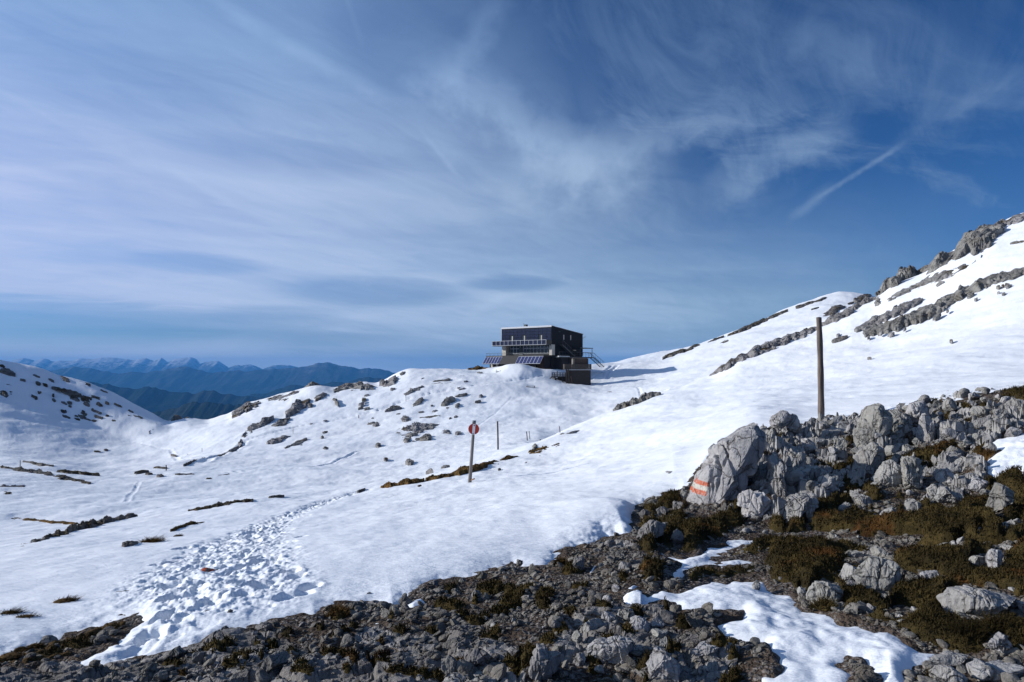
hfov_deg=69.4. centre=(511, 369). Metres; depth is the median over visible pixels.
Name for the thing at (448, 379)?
rock outcrop
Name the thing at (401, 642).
stone
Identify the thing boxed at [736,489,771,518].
rock
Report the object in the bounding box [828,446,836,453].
stone
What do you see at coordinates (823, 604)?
grass tuft
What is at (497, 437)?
snow stake
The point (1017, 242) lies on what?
rock outcrop
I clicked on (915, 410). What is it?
rock
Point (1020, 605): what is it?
rock
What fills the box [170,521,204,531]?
turf patch
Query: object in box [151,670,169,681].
rock
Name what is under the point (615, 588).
stone
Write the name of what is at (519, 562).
rock
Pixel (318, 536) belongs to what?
snow field
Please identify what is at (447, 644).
rock
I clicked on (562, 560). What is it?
grass tuft
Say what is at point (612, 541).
rock
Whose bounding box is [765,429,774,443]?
rock
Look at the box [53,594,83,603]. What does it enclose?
grass tuft
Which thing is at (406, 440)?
rock outcrop
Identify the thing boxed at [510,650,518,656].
rock
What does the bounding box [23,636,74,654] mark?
turf patch
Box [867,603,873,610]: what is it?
rock
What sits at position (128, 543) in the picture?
rock outcrop
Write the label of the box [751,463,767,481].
rock
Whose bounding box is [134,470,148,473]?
rock outcrop
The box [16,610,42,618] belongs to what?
grass tuft
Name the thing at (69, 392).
rock outcrop
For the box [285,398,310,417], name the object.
rock outcrop
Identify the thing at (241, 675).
rock
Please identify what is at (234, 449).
rock outcrop
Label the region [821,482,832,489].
stone
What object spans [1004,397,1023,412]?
rock
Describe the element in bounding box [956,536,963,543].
rock
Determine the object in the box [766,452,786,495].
rock
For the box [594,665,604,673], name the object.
rock
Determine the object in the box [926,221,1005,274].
rock outcrop
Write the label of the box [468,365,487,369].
turf patch
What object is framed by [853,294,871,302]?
rock outcrop
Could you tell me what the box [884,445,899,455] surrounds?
stone
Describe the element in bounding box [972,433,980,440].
stone
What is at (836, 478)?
rock
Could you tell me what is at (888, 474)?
rock
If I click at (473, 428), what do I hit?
sign post
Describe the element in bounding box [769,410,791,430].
rock
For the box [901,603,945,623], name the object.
grass tuft
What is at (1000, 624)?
grass tuft
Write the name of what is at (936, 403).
stone
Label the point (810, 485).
stone
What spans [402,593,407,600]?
rock
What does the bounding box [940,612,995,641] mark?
grass tuft
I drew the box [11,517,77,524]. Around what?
turf patch
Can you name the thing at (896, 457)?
stone
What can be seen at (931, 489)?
rock
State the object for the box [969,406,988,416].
rock
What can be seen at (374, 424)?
rock outcrop
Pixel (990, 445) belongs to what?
stone
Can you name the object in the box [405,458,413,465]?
rock outcrop
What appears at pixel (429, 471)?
rock outcrop
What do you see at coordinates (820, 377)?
wooden pole
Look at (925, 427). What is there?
rock
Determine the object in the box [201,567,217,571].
stone
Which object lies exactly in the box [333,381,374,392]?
rock outcrop
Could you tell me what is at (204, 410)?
hills
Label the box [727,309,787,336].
rock outcrop
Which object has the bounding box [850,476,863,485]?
stone
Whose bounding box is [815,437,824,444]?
rock
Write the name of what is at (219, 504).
rock outcrop
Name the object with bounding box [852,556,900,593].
rock
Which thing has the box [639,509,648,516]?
rock
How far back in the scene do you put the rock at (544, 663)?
3.90 m
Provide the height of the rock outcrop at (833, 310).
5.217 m
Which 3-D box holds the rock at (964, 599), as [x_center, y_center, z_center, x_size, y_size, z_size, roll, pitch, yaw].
[2.971,1.506,4.681,0.448,0.229,0.254,0,0,11]
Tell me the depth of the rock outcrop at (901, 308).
63.97 m
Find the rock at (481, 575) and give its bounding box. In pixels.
[476,571,486,579]
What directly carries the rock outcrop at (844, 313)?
on the snow field
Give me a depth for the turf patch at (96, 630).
5.46 m
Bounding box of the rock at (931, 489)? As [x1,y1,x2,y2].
[926,484,937,499]
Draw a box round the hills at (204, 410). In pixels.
[152,401,241,420]
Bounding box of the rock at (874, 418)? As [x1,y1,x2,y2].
[853,403,892,447]
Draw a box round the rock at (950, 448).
[946,446,964,456]
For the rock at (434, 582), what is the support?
on the ground
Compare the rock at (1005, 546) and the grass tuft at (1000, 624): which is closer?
the grass tuft at (1000, 624)
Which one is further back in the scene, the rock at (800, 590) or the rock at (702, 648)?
the rock at (800, 590)
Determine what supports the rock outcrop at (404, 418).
on the snow field
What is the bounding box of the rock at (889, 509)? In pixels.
[879,507,895,514]
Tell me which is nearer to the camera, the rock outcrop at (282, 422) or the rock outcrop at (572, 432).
the rock outcrop at (572, 432)
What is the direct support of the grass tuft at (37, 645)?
on the ground
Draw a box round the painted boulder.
[686,422,765,504]
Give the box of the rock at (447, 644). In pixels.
[443,637,469,648]
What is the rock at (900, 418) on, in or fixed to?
on the ground
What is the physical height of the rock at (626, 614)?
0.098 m
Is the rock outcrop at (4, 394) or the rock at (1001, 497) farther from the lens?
the rock outcrop at (4, 394)
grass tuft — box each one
[0,605,29,615]
[0,650,27,662]
[8,645,31,651]
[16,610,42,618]
[27,641,45,648]
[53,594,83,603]
[139,534,168,542]
[322,602,353,617]
[553,556,568,564]
[803,593,842,611]
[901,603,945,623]
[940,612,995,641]
[973,607,1021,632]
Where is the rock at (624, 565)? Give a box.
[618,561,631,570]
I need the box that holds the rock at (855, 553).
[847,550,864,557]
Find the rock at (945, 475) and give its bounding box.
[932,468,954,485]
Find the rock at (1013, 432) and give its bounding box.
[1004,427,1022,436]
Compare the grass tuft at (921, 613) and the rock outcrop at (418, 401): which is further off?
the rock outcrop at (418, 401)
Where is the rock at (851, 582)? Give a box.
[845,580,856,585]
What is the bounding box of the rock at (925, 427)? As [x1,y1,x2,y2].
[916,413,934,441]
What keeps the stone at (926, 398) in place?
on the ground
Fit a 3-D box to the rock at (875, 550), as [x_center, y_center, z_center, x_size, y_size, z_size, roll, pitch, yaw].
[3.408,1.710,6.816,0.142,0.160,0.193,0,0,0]
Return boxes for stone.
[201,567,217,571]
[399,639,404,646]
[612,584,619,591]
[762,482,769,488]
[782,489,790,497]
[785,469,806,487]
[795,433,801,440]
[806,480,816,490]
[818,413,825,420]
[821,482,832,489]
[827,419,833,424]
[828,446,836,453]
[846,424,853,432]
[850,448,858,454]
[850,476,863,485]
[874,433,881,438]
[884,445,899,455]
[890,453,900,463]
[901,443,912,451]
[906,490,913,495]
[912,438,918,446]
[918,395,930,403]
[933,400,940,406]
[942,398,957,411]
[942,427,956,439]
[957,388,969,397]
[967,400,976,406]
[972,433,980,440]
[979,489,989,496]
[980,397,987,401]
[981,387,990,393]
[984,442,996,451]
[999,396,1010,403]
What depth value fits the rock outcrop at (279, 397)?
146.80 m
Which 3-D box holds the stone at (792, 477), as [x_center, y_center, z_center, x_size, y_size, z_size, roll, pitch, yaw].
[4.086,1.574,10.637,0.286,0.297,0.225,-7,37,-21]
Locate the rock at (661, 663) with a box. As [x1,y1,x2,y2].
[646,646,681,681]
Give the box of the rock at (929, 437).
[925,432,934,441]
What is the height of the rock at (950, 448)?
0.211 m
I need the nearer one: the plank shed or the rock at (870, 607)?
the rock at (870, 607)
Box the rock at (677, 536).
[670,529,683,542]
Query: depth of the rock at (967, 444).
11.32 m
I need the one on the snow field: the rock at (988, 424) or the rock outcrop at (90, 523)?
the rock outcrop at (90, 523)
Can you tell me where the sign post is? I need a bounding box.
[468,420,478,482]
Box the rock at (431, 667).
[428,664,434,671]
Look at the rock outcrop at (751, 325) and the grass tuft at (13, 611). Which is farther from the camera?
the rock outcrop at (751, 325)
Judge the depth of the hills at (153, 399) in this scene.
8062.20 m
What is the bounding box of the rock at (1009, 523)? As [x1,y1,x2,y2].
[1002,518,1022,530]
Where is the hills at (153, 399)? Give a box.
[88,382,264,411]
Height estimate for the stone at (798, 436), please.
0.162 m
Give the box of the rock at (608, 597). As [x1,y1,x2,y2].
[602,595,611,601]
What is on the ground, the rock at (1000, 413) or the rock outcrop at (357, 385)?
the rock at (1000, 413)
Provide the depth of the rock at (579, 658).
4.12 m
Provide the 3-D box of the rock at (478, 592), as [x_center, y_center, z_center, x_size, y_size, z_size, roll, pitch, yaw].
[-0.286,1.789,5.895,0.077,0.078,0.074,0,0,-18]
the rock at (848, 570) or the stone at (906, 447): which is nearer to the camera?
the rock at (848, 570)
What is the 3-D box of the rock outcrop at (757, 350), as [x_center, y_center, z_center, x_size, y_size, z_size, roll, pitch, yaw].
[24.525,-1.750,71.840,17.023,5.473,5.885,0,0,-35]
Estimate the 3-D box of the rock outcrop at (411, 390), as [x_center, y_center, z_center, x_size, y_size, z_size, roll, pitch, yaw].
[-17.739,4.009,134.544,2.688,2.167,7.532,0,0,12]
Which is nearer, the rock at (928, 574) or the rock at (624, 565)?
the rock at (928, 574)
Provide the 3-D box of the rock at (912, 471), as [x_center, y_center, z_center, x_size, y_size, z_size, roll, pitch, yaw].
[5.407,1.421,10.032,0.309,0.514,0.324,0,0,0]
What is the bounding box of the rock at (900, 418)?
[889,409,912,432]
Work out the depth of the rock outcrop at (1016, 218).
80.80 m
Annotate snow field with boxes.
[0,212,1023,681]
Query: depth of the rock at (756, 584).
5.69 m
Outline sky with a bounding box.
[0,0,1023,372]
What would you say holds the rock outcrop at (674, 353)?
on the snow field
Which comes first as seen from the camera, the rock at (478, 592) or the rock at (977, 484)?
the rock at (478, 592)
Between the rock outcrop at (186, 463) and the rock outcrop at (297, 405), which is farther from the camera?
the rock outcrop at (297, 405)
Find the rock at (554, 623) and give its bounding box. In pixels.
[550,619,560,627]
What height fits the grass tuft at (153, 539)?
0.246 m
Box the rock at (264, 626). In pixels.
[255,621,272,630]
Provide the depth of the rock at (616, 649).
4.12 m
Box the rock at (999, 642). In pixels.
[988,631,1011,653]
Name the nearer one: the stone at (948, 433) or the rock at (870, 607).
the rock at (870, 607)
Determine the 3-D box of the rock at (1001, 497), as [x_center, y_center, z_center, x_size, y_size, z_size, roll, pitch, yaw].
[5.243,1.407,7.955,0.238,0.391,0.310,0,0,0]
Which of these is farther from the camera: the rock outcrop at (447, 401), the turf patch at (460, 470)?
the rock outcrop at (447, 401)
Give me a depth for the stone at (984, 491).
9.06 m
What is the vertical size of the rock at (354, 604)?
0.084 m
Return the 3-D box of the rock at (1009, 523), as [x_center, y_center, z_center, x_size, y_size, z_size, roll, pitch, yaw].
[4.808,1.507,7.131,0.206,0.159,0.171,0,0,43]
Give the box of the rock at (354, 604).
[348,601,363,608]
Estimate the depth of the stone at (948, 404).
13.44 m
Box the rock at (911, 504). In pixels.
[903,499,921,511]
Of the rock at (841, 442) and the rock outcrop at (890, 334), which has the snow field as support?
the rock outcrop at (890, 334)
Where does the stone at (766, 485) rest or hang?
on the ground
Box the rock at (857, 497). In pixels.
[849,490,873,505]
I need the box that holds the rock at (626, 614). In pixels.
[617,608,634,620]
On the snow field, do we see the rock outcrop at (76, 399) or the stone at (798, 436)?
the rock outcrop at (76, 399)
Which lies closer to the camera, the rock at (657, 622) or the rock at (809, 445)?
the rock at (657, 622)
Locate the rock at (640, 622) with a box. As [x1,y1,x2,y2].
[630,615,649,632]
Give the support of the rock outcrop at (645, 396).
on the snow field
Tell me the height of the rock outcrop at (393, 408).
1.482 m
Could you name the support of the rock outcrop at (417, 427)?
on the snow field
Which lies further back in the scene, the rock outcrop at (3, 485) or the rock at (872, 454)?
the rock outcrop at (3, 485)
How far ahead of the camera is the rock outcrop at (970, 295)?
57.49 m
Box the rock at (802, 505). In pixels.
[785,492,818,523]
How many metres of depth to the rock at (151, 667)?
4.34 m
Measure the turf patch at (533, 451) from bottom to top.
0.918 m
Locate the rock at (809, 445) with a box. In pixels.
[801,438,816,452]
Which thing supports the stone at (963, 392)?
on the ground
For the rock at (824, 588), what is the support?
on the ground
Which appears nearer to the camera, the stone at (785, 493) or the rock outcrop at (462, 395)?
the stone at (785, 493)
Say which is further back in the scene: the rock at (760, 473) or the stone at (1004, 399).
the stone at (1004, 399)
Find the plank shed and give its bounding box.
[550,357,590,384]
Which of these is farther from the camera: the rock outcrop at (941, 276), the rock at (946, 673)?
the rock outcrop at (941, 276)
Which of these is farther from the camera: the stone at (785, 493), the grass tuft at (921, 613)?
the stone at (785, 493)
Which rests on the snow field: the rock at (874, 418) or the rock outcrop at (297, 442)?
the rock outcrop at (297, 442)
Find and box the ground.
[0,390,1023,681]
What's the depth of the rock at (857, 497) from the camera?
9.64 m
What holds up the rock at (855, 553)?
on the ground
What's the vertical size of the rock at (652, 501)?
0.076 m
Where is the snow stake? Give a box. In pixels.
[497,421,498,449]
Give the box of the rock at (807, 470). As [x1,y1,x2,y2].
[785,466,813,481]
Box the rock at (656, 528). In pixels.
[636,520,666,539]
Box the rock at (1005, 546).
[996,544,1012,549]
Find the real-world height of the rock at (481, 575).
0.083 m
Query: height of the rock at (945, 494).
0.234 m
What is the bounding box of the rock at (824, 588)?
[806,580,842,603]
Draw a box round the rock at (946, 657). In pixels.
[929,650,967,665]
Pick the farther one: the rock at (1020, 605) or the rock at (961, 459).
the rock at (961, 459)
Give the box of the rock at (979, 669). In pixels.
[966,658,1023,681]
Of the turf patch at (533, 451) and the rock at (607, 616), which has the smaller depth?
the rock at (607, 616)
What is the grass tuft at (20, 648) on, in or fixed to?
on the ground
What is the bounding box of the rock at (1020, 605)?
[1015,600,1023,611]
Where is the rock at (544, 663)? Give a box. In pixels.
[528,643,560,680]
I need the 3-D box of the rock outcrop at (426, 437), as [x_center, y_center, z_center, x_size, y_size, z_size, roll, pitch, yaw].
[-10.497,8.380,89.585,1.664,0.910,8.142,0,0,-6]
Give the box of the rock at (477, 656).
[464,648,495,666]
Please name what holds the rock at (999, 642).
on the ground
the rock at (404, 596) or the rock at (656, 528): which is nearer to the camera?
the rock at (404, 596)
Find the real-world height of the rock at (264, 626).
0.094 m
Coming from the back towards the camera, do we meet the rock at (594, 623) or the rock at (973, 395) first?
the rock at (973, 395)
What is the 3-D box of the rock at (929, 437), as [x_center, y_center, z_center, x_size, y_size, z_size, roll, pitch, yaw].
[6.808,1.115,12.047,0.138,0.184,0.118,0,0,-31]
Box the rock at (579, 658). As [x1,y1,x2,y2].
[573,652,585,666]
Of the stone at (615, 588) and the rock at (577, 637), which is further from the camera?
the stone at (615, 588)
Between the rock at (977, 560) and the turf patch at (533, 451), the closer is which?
the rock at (977, 560)
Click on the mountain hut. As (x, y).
(548, 347)
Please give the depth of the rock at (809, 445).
12.50 m
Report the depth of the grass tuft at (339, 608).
5.41 m
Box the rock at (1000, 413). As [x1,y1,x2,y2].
[992,409,1012,418]
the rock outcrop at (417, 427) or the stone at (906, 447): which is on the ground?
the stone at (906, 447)
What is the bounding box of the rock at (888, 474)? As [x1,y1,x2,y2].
[871,459,901,487]
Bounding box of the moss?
[23,385,1023,681]
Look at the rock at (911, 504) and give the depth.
9.06 m
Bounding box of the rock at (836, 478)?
[820,472,840,486]
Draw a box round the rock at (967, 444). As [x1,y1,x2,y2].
[958,440,971,448]
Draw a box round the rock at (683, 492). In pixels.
[680,489,688,497]
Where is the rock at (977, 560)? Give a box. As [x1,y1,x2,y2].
[968,555,984,567]
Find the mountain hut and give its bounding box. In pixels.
[482,324,603,369]
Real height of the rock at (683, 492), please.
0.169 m
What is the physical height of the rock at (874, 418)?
0.897 m
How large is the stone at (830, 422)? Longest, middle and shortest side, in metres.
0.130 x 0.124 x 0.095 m
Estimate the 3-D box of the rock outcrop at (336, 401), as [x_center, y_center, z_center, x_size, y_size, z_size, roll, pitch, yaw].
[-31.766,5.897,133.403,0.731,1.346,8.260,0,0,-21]
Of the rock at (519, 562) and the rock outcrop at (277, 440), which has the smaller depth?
the rock at (519, 562)
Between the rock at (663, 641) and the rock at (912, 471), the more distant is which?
the rock at (912, 471)
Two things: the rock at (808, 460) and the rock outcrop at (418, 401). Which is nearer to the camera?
the rock at (808, 460)
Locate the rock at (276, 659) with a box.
[261,651,289,671]
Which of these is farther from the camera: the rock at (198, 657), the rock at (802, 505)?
the rock at (802, 505)
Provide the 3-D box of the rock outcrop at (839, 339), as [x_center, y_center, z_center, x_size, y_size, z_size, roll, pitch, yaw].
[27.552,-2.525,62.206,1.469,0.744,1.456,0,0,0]
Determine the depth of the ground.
5.00 m
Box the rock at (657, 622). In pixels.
[650,617,664,626]
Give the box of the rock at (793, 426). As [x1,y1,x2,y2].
[786,413,801,435]
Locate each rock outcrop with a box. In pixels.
[0,368,15,376]
[0,390,11,397]
[0,465,90,483]
[0,484,24,486]
[20,513,137,546]
[22,460,53,466]
[51,386,61,391]
[57,469,99,475]
[61,376,69,381]
[61,388,81,397]
[70,396,79,401]
[122,540,137,546]
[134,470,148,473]
[171,414,188,420]
[175,473,193,474]
[183,457,204,466]
[188,498,253,510]
[218,446,238,455]
[231,401,260,418]
[238,415,273,447]
[266,435,289,443]
[268,391,298,400]
[268,494,284,497]
[271,417,289,426]
[284,438,306,448]
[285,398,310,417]
[304,381,322,387]
[314,392,326,401]
[332,398,338,406]
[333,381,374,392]
[367,421,378,426]
[379,375,397,386]
[385,405,401,411]
[401,415,408,421]
[401,422,438,432]
[401,432,417,438]
[403,385,423,395]
[403,438,409,442]
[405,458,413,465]
[413,397,423,406]
[419,433,431,440]
[426,468,432,474]
[433,378,450,381]
[441,396,455,405]
[455,393,467,396]
[559,430,578,434]
[613,391,660,410]
[662,344,699,359]
[709,326,816,375]
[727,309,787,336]
[795,297,826,308]
[822,296,878,325]
[823,304,845,315]
[831,335,847,342]
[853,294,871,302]
[854,297,923,332]
[863,267,1023,337]
[874,298,880,305]
[875,264,927,295]
[887,260,975,301]
[887,332,894,336]
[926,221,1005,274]
[932,313,940,320]
[967,292,974,298]
[999,213,1023,225]
[1010,240,1023,244]
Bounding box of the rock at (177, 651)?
[168,645,185,659]
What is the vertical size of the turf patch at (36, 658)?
0.178 m
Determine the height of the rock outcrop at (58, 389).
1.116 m
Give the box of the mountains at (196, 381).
[48,362,473,395]
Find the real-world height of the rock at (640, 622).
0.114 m
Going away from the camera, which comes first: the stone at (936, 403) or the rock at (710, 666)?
the rock at (710, 666)
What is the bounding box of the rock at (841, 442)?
[833,437,847,446]
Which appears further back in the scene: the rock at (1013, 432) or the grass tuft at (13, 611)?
the rock at (1013, 432)
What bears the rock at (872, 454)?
on the ground
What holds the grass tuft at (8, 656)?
on the ground
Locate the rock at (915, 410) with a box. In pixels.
[905,400,929,422]
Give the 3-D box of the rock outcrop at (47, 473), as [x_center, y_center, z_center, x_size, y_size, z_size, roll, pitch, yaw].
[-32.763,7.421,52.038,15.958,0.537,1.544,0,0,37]
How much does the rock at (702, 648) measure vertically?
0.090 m
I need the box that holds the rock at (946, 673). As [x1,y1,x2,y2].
[928,665,968,681]
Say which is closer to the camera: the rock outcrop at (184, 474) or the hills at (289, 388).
the rock outcrop at (184, 474)
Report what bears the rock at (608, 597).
on the ground
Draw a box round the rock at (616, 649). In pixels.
[586,635,634,663]
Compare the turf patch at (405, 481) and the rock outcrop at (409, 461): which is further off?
the rock outcrop at (409, 461)
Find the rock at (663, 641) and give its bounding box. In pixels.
[659,636,678,647]
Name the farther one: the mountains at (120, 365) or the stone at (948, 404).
the mountains at (120, 365)
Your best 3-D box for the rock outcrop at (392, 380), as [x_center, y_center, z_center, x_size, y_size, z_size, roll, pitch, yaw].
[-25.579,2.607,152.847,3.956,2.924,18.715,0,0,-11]
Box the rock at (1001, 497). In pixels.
[985,482,1013,514]
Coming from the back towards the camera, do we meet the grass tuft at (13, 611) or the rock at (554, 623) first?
the grass tuft at (13, 611)
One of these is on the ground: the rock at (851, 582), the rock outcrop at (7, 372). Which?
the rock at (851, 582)
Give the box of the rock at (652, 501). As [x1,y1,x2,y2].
[647,499,657,503]
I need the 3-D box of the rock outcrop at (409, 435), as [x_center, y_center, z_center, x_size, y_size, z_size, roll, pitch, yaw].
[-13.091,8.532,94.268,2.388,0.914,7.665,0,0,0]
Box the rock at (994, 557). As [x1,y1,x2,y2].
[986,549,1002,568]
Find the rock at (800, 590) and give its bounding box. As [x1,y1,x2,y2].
[797,587,805,594]
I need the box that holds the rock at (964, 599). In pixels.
[936,585,1016,616]
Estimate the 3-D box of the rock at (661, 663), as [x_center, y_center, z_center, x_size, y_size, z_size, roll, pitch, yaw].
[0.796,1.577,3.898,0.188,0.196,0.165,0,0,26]
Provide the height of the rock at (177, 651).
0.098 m
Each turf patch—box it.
[9,650,70,662]
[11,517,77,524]
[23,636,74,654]
[76,621,124,638]
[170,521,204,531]
[380,478,424,487]
[425,455,517,481]
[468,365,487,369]
[528,443,559,453]
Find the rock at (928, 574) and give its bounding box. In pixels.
[920,570,938,578]
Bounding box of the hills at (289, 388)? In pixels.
[249,377,380,397]
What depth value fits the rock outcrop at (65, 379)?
146.77 m
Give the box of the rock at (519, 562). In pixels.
[516,559,522,565]
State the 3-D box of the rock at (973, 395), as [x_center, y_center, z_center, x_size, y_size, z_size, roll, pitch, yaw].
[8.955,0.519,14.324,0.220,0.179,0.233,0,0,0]
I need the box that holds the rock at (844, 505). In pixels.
[838,502,851,509]
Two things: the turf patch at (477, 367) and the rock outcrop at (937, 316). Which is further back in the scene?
the turf patch at (477, 367)
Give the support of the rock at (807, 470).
on the ground
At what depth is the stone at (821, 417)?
14.52 m
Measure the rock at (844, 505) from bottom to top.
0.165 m
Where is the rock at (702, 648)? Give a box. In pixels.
[691,641,720,656]
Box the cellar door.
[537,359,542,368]
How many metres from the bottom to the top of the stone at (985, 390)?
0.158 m
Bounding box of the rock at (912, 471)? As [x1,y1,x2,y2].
[900,456,922,488]
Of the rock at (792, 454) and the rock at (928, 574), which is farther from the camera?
the rock at (792, 454)
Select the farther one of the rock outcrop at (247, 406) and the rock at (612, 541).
the rock outcrop at (247, 406)
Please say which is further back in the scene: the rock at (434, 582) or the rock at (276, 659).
the rock at (434, 582)
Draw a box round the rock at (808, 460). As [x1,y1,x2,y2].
[805,457,812,464]
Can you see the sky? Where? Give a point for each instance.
(394, 186)
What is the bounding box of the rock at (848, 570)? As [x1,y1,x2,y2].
[839,563,856,581]
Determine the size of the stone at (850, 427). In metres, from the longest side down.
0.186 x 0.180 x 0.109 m
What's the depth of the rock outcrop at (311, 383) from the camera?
155.20 m
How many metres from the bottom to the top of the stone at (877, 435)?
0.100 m
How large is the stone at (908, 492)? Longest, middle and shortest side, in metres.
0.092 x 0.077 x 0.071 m
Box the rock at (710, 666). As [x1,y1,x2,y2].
[702,660,719,671]
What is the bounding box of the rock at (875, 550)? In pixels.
[870,545,888,557]
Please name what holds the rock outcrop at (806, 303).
on the snow field
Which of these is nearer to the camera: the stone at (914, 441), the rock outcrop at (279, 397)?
the stone at (914, 441)
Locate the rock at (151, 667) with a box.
[140,662,157,675]
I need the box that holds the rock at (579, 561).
[572,556,584,570]
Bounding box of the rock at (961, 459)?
[954,456,965,470]
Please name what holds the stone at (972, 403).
on the ground
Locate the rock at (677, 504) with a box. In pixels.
[673,501,682,508]
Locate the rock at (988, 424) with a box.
[984,419,993,431]
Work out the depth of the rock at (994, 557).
5.86 m
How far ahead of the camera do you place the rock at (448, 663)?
4.04 m
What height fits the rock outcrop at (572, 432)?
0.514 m
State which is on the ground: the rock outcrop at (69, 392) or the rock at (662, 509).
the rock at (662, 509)
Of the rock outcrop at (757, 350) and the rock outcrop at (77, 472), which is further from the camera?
the rock outcrop at (757, 350)
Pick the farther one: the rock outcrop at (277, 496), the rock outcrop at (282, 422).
the rock outcrop at (282, 422)
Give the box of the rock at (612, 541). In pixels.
[604,539,615,544]
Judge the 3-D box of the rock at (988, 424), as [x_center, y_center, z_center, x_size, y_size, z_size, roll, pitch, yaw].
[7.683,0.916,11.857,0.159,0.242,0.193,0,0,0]
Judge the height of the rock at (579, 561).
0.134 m
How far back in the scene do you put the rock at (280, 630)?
5.02 m
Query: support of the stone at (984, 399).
on the ground
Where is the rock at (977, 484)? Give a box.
[966,476,987,491]
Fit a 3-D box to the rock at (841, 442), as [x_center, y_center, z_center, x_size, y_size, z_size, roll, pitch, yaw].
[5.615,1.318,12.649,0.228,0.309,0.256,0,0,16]
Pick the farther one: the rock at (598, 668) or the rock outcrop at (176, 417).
the rock outcrop at (176, 417)
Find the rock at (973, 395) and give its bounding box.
[968,392,980,399]
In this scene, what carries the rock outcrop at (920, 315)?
on the snow field
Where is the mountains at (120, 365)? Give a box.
[9,357,392,373]
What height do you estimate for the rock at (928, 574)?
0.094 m
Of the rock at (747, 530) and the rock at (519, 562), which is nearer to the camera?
the rock at (519, 562)
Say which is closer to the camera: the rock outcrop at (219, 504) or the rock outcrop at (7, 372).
the rock outcrop at (219, 504)
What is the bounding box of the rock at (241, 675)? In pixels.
[231,668,250,681]
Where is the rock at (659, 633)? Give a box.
[651,628,667,637]
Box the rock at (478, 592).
[471,590,480,597]
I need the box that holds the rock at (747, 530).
[742,528,751,533]
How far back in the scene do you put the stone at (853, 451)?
11.74 m
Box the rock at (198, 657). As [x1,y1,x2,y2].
[192,652,205,662]
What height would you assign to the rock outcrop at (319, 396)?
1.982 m
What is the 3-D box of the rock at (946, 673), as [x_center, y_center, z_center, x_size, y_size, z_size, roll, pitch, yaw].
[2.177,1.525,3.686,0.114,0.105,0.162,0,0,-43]
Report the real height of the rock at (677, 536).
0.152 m
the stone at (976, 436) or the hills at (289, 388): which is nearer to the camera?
the stone at (976, 436)
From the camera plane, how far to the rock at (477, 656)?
4.13 m
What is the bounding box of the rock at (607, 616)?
[601,611,614,621]
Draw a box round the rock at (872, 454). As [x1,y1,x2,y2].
[854,442,884,470]
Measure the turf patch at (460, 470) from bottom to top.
0.660 m
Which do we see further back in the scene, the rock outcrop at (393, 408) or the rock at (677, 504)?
the rock outcrop at (393, 408)
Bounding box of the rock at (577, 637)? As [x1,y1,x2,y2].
[572,630,582,642]
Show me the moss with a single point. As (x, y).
(801, 561)
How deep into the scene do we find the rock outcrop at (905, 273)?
81.79 m
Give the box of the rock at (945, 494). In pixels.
[934,486,959,503]
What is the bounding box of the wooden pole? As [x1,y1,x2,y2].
[816,317,824,415]
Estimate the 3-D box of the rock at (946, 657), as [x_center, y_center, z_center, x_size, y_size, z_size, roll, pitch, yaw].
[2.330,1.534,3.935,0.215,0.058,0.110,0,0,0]
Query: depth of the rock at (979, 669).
3.68 m
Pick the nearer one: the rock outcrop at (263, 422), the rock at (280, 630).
the rock at (280, 630)
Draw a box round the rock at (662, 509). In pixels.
[656,506,667,513]
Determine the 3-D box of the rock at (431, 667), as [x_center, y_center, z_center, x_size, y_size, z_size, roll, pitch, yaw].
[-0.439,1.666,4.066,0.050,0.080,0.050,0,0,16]
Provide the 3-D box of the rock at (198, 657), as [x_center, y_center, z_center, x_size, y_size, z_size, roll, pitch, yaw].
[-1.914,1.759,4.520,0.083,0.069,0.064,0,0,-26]
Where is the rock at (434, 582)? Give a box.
[430,580,437,585]
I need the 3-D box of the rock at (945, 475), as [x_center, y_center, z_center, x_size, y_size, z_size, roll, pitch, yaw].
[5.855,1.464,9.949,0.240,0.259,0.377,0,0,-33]
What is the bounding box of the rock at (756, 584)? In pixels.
[752,580,760,589]
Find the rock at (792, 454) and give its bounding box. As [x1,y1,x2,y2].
[788,451,795,457]
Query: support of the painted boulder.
on the ground
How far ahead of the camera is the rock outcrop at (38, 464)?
61.48 m
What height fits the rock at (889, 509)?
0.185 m
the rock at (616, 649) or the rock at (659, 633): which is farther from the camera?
the rock at (659, 633)
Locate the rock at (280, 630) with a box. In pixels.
[277,626,286,633]
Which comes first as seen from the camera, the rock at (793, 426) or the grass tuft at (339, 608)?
the grass tuft at (339, 608)
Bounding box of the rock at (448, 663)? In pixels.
[441,655,456,674]
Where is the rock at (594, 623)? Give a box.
[583,618,603,631]

